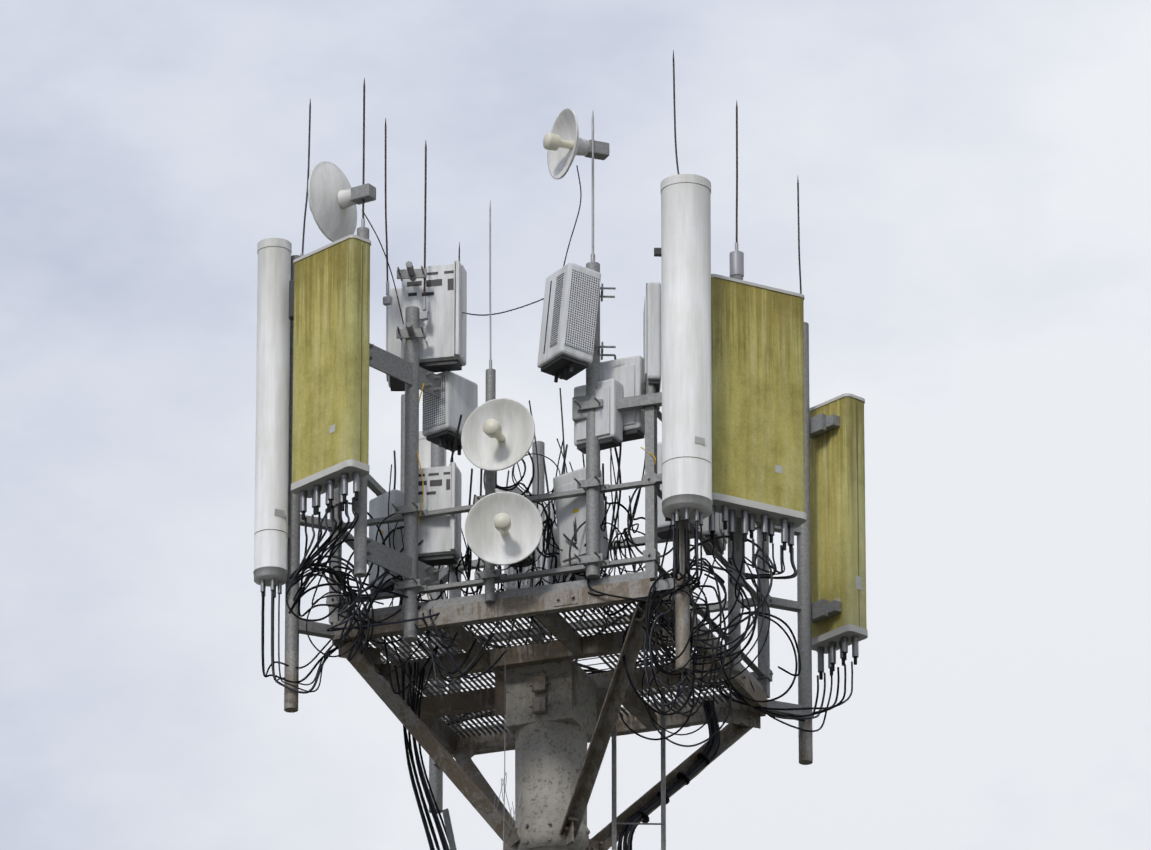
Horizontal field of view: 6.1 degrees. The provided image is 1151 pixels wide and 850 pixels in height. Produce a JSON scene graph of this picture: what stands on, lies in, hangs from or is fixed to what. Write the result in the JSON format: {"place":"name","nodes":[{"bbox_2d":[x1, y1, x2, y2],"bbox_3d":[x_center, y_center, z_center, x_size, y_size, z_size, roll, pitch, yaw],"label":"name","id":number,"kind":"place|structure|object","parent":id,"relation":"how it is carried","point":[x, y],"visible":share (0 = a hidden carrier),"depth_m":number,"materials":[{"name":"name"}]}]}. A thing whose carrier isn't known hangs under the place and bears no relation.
{"place":"outdoors","nodes":[
{"label":"outdoors","id":0,"kind":"place"},
{"bbox_2d":[284,227,812,813],"bbox_3d":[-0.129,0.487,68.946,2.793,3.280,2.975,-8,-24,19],"label":"railing and mounts","id":1,"kind":"object","parent":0,"point":[420,577],"visible":0.58,"depth_m":68.17,"materials":[{"name":"metal"}]},
{"bbox_2d":[253,237,291,597],"bbox_3d":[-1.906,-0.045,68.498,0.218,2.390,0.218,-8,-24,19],"label":"antenna","id":2,"kind":"object","parent":1,"relation":"attached to","point":[272,442],"visible":0.98,"depth_m":68.42,"materials":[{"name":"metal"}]},
{"bbox_2d":[291,235,370,519],"bbox_3d":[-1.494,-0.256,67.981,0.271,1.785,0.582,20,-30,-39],"label":"panel","id":3,"kind":"object","parent":1,"relation":"attached to","point":[330,434],"visible":1,"depth_m":67.87,"materials":[{"name":"yellow plastic"}]},
{"bbox_2d":[386,288,404,390],"bbox_3d":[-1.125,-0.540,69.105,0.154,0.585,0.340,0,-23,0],"label":"remote radio unit","id":4,"kind":"object","parent":1,"relation":"attached to","point":[393,322],"visible":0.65,"depth_m":68.98,"materials":[{"name":"grey metal"}]},
{"bbox_2d":[415,430,445,696],"bbox_3d":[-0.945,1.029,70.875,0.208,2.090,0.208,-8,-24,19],"label":"tube","id":5,"kind":"object","parent":1,"relation":"attached to","point":[425,452],"visible":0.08,"depth_m":71.13,"materials":[{"name":"metal"}]},
{"bbox_2d":[401,260,466,372],"bbox_3d":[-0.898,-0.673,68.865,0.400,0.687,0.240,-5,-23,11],"label":"remote radio unit","id":6,"kind":"object","parent":1,"relation":"attached to","point":[442,347],"visible":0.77,"depth_m":68.78,"materials":[{"name":"white metal"}]},
{"bbox_2d":[422,371,477,454],"bbox_3d":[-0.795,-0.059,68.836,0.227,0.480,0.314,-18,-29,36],"label":"remote radio unit","id":7,"kind":"object","parent":1,"relation":"attached to","point":[450,406],"visible":0.73,"depth_m":68.73,"materials":[{"name":"grey metal"}]},
{"bbox_2d":[288,248,660,538],"bbox_3d":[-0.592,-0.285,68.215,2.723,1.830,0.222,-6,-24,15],"label":"antenna brackets","id":8,"kind":"object","parent":1,"relation":"attached to","point":[657,252],"visible":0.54,"depth_m":68.66,"materials":[{"name":"metal"}]},
{"bbox_2d":[461,398,534,470],"bbox_3d":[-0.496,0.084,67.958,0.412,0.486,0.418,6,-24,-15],"label":"dish","id":9,"kind":"object","parent":1,"relation":"attached to","point":[497,434],"visible":1,"depth_m":67.93,"materials":[{"name":"beige"}]},
{"bbox_2d":[465,491,542,564],"bbox_3d":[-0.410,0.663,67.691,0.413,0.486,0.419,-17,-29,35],"label":"dish","id":10,"kind":"object","parent":1,"relation":"attached to","point":[503,528],"visible":1,"depth_m":67.67,"materials":[{"name":"beige"}]},
{"bbox_2d":[504,502,555,590],"bbox_3d":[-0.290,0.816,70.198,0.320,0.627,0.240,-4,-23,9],"label":"remote radio unit","id":11,"kind":"object","parent":1,"relation":"attached to","point":[512,585],"visible":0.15,"depth_m":70.06,"materials":[{"name":"grey metal"}]},
{"bbox_2d":[332,578,766,849],"bbox_3d":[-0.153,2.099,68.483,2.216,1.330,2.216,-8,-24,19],"label":"platform frame","id":12,"kind":"object","parent":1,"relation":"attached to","point":[439,742],"visible":0.83,"depth_m":68.27,"materials":[{"name":"metal"}]},
{"bbox_2d":[357,601,739,738],"bbox_3d":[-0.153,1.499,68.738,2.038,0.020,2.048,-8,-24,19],"label":"grating","id":13,"kind":"object","parent":12,"relation":"on","point":[520,644],"visible":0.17,"depth_m":68.58,"materials":[{"name":"metal"}]},
{"bbox_2d":[442,688,665,849],"bbox_3d":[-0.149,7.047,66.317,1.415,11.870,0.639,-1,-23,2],"label":"ladder","id":14,"kind":"object","parent":12,"relation":"attached to","point":[449,829],"visible":1,"depth_m":68.53,"materials":[{"name":"metal"}]},
{"bbox_2d":[261,166,852,849],"bbox_3d":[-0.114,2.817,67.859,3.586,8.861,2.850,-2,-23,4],"label":"cables","id":15,"kind":"object","parent":12,"relation":"attached to","point":[321,568],"visible":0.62,"depth_m":67.91,"materials":[{"name":"black plastic"}]},
{"bbox_2d":[369,489,403,593],"bbox_3d":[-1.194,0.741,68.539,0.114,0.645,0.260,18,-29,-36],"label":"remote radio unit","id":16,"kind":"object","parent":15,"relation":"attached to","point":[378,506],"visible":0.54,"depth_m":68.51,"materials":[{"name":"grey metal"}]},
{"bbox_2d":[418,462,461,565],"bbox_3d":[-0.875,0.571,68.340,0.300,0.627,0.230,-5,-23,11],"label":"remote radio unit","id":17,"kind":"object","parent":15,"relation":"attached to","point":[440,536],"visible":0.73,"depth_m":68.25,"materials":[{"name":"white metal"}]},
{"bbox_2d":[495,485,536,572],"bbox_3d":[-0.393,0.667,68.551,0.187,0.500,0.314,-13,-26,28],"label":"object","id":18,"kind":"object","parent":15,"relation":"attached to","point":[527,561],"visible":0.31,"depth_m":68.52,"materials":[{"name":"grey metal"}]},
{"bbox_2d":[549,527,585,582],"bbox_3d":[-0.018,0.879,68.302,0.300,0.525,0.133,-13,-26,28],"label":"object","id":19,"kind":"object","parent":15,"relation":"attached to","point":[555,533],"visible":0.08,"depth_m":68.30,"materials":[{"name":"grey metal"}]},
{"bbox_2d":[300,50,801,368],"bbox_3d":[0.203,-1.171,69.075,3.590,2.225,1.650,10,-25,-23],"label":"lightning rods","id":20,"kind":"object","parent":1,"relation":"attached to","point":[736,261],"visible":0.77,"depth_m":68.77,"materials":[{"name":"grey metal"}]},
{"bbox_2d":[308,161,375,241],"bbox_3d":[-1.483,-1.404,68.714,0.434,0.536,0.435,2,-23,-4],"label":"dish antenna","id":21,"kind":"object","parent":20,"relation":"attached to","point":[334,198],"visible":0.98,"depth_m":68.59,"materials":[{"name":"beige"}]},
{"bbox_2d":[543,108,608,178],"bbox_3d":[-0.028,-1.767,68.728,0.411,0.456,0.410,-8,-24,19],"label":"dish antenna","id":22,"kind":"object","parent":20,"relation":"attached to","point":[564,144],"visible":1,"depth_m":68.75,"materials":[{"name":"beige"}]},
{"bbox_2d":[537,262,600,382],"bbox_3d":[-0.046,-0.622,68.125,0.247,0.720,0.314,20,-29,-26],"label":"remote radio unit","id":23,"kind":"object","parent":1,"relation":"attached to","point":[569,321],"visible":1,"depth_m":68.03,"materials":[{"name":"grey metal"}]},
{"bbox_2d":[553,467,609,574],"bbox_3d":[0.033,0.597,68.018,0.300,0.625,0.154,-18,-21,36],"label":"remote radio unit","id":24,"kind":"object","parent":1,"relation":"attached to","point":[568,510],"visible":0.65,"depth_m":67.97,"materials":[{"name":"grey metal"}]},
{"bbox_2d":[574,379,622,453],"bbox_3d":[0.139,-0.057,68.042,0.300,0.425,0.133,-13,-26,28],"label":"remote radio unit","id":25,"kind":"object","parent":1,"relation":"attached to","point":[609,424],"visible":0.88,"depth_m":67.96,"materials":[{"name":"grey metal"}]},
{"bbox_2d":[600,355,645,441],"bbox_3d":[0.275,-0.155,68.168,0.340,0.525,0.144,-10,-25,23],"label":"remote radio unit","id":26,"kind":"object","parent":1,"relation":"attached to","point":[627,373],"visible":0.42,"depth_m":68.11,"materials":[{"name":"grey metal"}]},
{"bbox_2d":[643,282,660,392],"bbox_3d":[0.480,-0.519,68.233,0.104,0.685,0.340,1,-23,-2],"label":"remote radio unit","id":27,"kind":"object","parent":1,"relation":"attached to","point":[652,335],"visible":0.85,"depth_m":68.09,"materials":[{"name":"grey metal"}]},
{"bbox_2d":[657,442,694,538],"bbox_3d":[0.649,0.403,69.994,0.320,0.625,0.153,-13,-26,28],"label":"remote radio unit","id":28,"kind":"object","parent":1,"relation":"attached to","point":[663,527],"visible":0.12,"depth_m":69.91,"materials":[{"name":"grey metal"}]},
{"bbox_2d":[660,174,712,530],"bbox_3d":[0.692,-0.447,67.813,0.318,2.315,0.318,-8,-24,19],"label":"antenna","id":29,"kind":"object","parent":1,"relation":"attached to","point":[686,348],"visible":0.96,"depth_m":67.69,"materials":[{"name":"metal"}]},
{"bbox_2d":[698,512,726,555],"bbox_3d":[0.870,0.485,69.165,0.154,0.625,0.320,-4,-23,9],"label":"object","id":30,"kind":"object","parent":1,"relation":"attached to","point":[719,530],"visible":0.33,"depth_m":68.96,"materials":[{"name":"grey metal"}]},
{"bbox_2d":[709,274,806,552],"bbox_3d":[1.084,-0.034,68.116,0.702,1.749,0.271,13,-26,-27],"label":"panel","id":31,"kind":"object","parent":1,"relation":"attached to","point":[758,410],"visible":0.81,"depth_m":68.02,"materials":[{"name":"yellow plastic"}]},
{"bbox_2d":[810,393,867,679],"bbox_3d":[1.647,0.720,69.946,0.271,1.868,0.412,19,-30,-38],"label":"panel","id":32,"kind":"object","parent":1,"relation":"attached to","point":[838,534],"visible":0.94,"depth_m":69.89,"materials":[{"name":"yellow plastic"}]},
{"bbox_2d":[0,0,1150,849],"label":"sky","id":33,"kind":"structure","parent":0,"point":[974,176],"materials":[{"name":"white"}]},
{"label":"ground","id":34,"kind":"structure","parent":0,"visible":0},
{"bbox_2d":[506,660,596,849],"bbox_3d":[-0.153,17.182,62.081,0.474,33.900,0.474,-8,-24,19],"label":"monopole","id":35,"kind":"object","parent":34,"relation":"on","point":[551,747],"visible":0.79,"depth_m":68.31,"materials":[{"name":"grey concrete"}]}
]}

